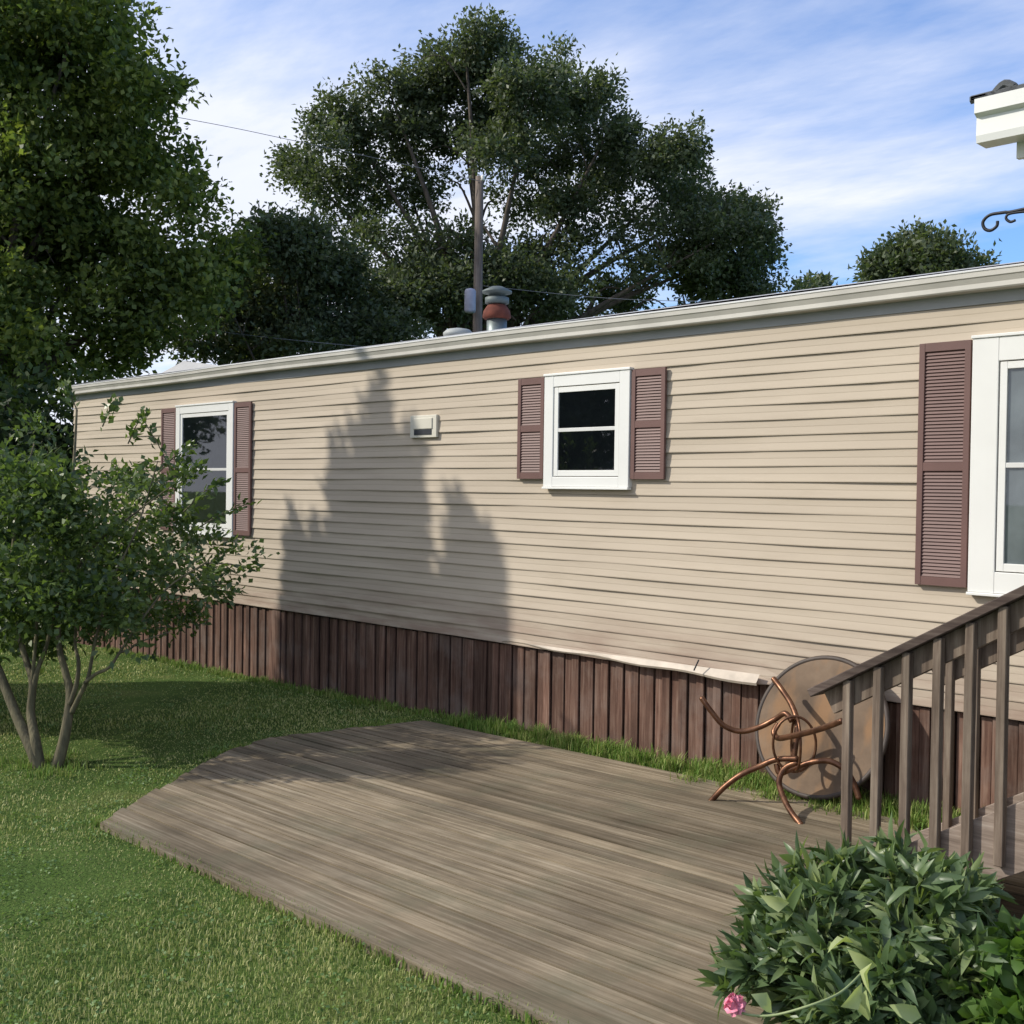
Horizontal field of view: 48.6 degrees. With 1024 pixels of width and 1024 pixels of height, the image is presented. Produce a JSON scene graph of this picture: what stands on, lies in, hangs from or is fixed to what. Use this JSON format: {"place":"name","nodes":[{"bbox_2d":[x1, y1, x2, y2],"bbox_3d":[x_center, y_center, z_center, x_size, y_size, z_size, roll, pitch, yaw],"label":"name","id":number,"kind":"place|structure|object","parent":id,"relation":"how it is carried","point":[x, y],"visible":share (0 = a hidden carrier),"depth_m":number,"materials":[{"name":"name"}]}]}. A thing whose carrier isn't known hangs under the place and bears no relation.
{"place":"outdoors","nodes":[
{"label":"outdoors","id":0,"kind":"place"},
{"bbox_2d":[0,623,895,1023],"bbox_3d":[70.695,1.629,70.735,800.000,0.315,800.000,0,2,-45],"label":"ground","id":1,"kind":"structure","parent":0,"point":[38,885],"depth_m":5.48,"materials":[{"name":"green plant"}]},
{"bbox_2d":[0,383,66,541],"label":"tall shrub","id":2,"kind":"object","parent":1,"relation":"on","point":[6,434],"visible":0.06,"depth_m":16.30,"materials":[{"name":"green plant"}]},
{"bbox_2d":[0,359,78,537],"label":"tall shrub","id":3,"kind":"object","parent":1,"relation":"on","point":[12,393],"visible":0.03,"depth_m":17.46,"materials":[{"name":"green plant"}]},
{"bbox_2d":[34,369,88,472],"bbox_3d":[-6.898,0.025,18.754,3.713,4.710,3.002,0,2,-45],"label":"tall shrub","id":4,"kind":"object","parent":1,"relation":"on","point":[78,371],"depth_m":18.38,"materials":[{"name":"green plant"}]},
{"bbox_2d":[0,377,279,768],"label":"tree","id":5,"kind":"object","parent":1,"relation":"on","point":[59,568],"visible":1,"depth_m":7.87,"materials":[{"name":"green plant"}]},
{"bbox_2d":[0,0,280,419],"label":"maple tree","id":6,"kind":"object","parent":1,"relation":"on","point":[59,229],"visible":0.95,"depth_m":19.43,"materials":[{"name":"green plant"}]},
{"bbox_2d":[152,199,446,364],"bbox_3d":[-4.480,-2.240,24.062,6.204,7.926,5.152,0,2,-45],"label":"spreading tree","id":7,"kind":"object","parent":1,"relation":"on","point":[314,270],"visible":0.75,"depth_m":22.98,"materials":[{"name":"green plant"}]},
{"bbox_2d":[0,672,739,1023],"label":"clover","id":8,"kind":"object","parent":1,"relation":"on","point":[94,914],"visible":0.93,"depth_m":4.96,"materials":[{"name":"green plant"}]},
{"bbox_2d":[464,175,484,331],"bbox_3d":[-0.716,-2.397,21.893,0.304,8.203,0.594,1,1,21],"label":"utility pole","id":9,"kind":"object","parent":1,"relation":"on","point":[473,299],"visible":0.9,"depth_m":21.95,"materials":[{"name":"brown wood"}]},
{"bbox_2d":[179,326,363,346],"bbox_3d":[-6.166,-3.733,22.715,11.085,1.301,0.494,1,1,11],"label":"overhead wire","id":10,"kind":"object","parent":9,"relation":"attached to","point":[286,339],"visible":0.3,"depth_m":22.12,"materials":[{"name":"black"}]},
{"bbox_2d":[139,110,478,180],"bbox_3d":[-6.929,-7.612,21.988,12.643,2.276,0.088,1,1,1],"label":"overhead wire","id":11,"kind":"object","parent":9,"relation":"attached to","point":[326,147],"visible":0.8,"depth_m":21.99,"materials":[{"name":"black"}]},
{"bbox_2d":[486,286,668,300],"bbox_3d":[3.856,-4.141,21.700,8.835,0.327,0.515,1,1,-1],"label":"overhead wire","id":12,"kind":"object","parent":9,"relation":"attached to","point":[586,296],"visible":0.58,"depth_m":21.55,"materials":[{"name":"black"}]},
{"bbox_2d":[259,2,816,339],"bbox_3d":[0.594,-5.003,26.670,13.358,13.514,6.305,1,1,-5],"label":"tree","id":13,"kind":"object","parent":1,"relation":"on","point":[719,228],"visible":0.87,"depth_m":25.71,"materials":[{"name":"green plant"}]},
{"bbox_2d":[62,261,1023,812],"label":"mobile home","id":14,"kind":"object","parent":1,"relation":"on","point":[640,529],"visible":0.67,"depth_m":8.31,"materials":[{"name":"plastic"}]},
{"bbox_2d":[174,401,237,537],"bbox_3d":[-3.382,-0.468,12.502,0.078,1.456,1.232,0,2,-45],"label":"window","id":15,"kind":"structure","parent":14,"relation":"in","point":[213,431],"depth_m":12.41,"materials":[{"name":"white plastic"}]},
{"bbox_2d":[542,367,634,489],"bbox_3d":[0.567,-0.616,8.552,0.078,0.891,0.862,0,2,-45],"label":"window","id":16,"kind":"structure","parent":14,"relation":"in","point":[587,428],"depth_m":8.53,"materials":[{"name":"white plastic"}]},
{"bbox_2d":[966,331,1023,596],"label":"window","id":17,"kind":"structure","parent":14,"relation":"in","point":[996,504],"depth_m":6.37,"materials":[{"name":"white plastic"}]},
{"bbox_2d":[100,720,1023,1023],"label":"patio deck","id":18,"kind":"structure","parent":1,"relation":"on","point":[552,884],"depth_m":5.83,"materials":[{"name":"brown wood"}]},
{"bbox_2d":[699,676,861,823],"bbox_3d":[1.626,1.402,6.689,0.471,0.750,1.043,0,1,-39],"label":"table base","id":19,"kind":"object","parent":18,"relation":"on","point":[794,764],"visible":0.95,"depth_m":6.72,"materials":[{"name":"brown metal"}]},
{"bbox_2d":[755,655,890,799],"bbox_3d":[1.884,1.311,6.941,0.324,0.837,0.890,0,2,-45],"label":"round tabletop","id":20,"kind":"object","parent":18,"relation":"on","point":[798,679],"visible":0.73,"depth_m":6.94,"materials":[{"name":"wood"}]},
{"bbox_2d":[790,269,838,290],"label":"distant tree","id":21,"kind":"object","parent":1,"relation":"on","point":[821,279],"visible":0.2,"depth_m":47.60,"materials":[{"name":"green plant"}]},
{"bbox_2d":[693,812,1018,1023],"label":"peony bush","id":22,"kind":"object","parent":1,"relation":"on","point":[904,924],"visible":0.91,"depth_m":3.53,"materials":[{"name":"green plant"}]},
{"bbox_2d":[724,895,920,1023],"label":"peony flower","id":23,"kind":"object","parent":22,"relation":"attached to","point":[735,1004],"visible":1,"depth_m":2.99,"materials":[{"name":"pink plant"}]},
{"bbox_2d":[807,585,1023,880],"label":"wooden stair","id":24,"kind":"object","parent":1,"relation":"on","point":[969,646],"visible":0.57,"depth_m":4.53,"materials":[{"name":"brown wood"}]},
{"bbox_2d":[846,215,1002,282],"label":"distant tree","id":25,"kind":"object","parent":1,"relation":"on","point":[918,251],"visible":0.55,"depth_m":40.77,"materials":[{"name":"green plant"}]},
{"bbox_2d":[936,905,1023,1023],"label":"leafy plant","id":26,"kind":"object","parent":1,"relation":"on","point":[997,1005],"visible":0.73,"depth_m":3.23,"materials":[{"name":"green plant"}]},
{"bbox_2d":[0,646,960,1023],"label":"tall grass","id":27,"kind":"structure","parent":0,"point":[706,770],"depth_m":7.74,"materials":[{"name":"green plant"}]},
{"bbox_2d":[36,0,1023,433],"label":"sky","id":28,"kind":"structure","parent":0,"point":[859,114],"materials":[{"name":"blue"}]},
{"bbox_2d":[970,79,1023,159],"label":"porch roof","id":29,"kind":"structure","parent":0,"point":[999,111],"depth_m":3.70,"materials":[{"name":"white plastic"}]},
{"bbox_2d":[981,207,1023,231],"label":"plant hook","id":30,"kind":"object","parent":29,"relation":"attached to","point":[1011,212],"visible":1,"depth_m":3.92,"materials":[{"name":"black metal"}]}
]}

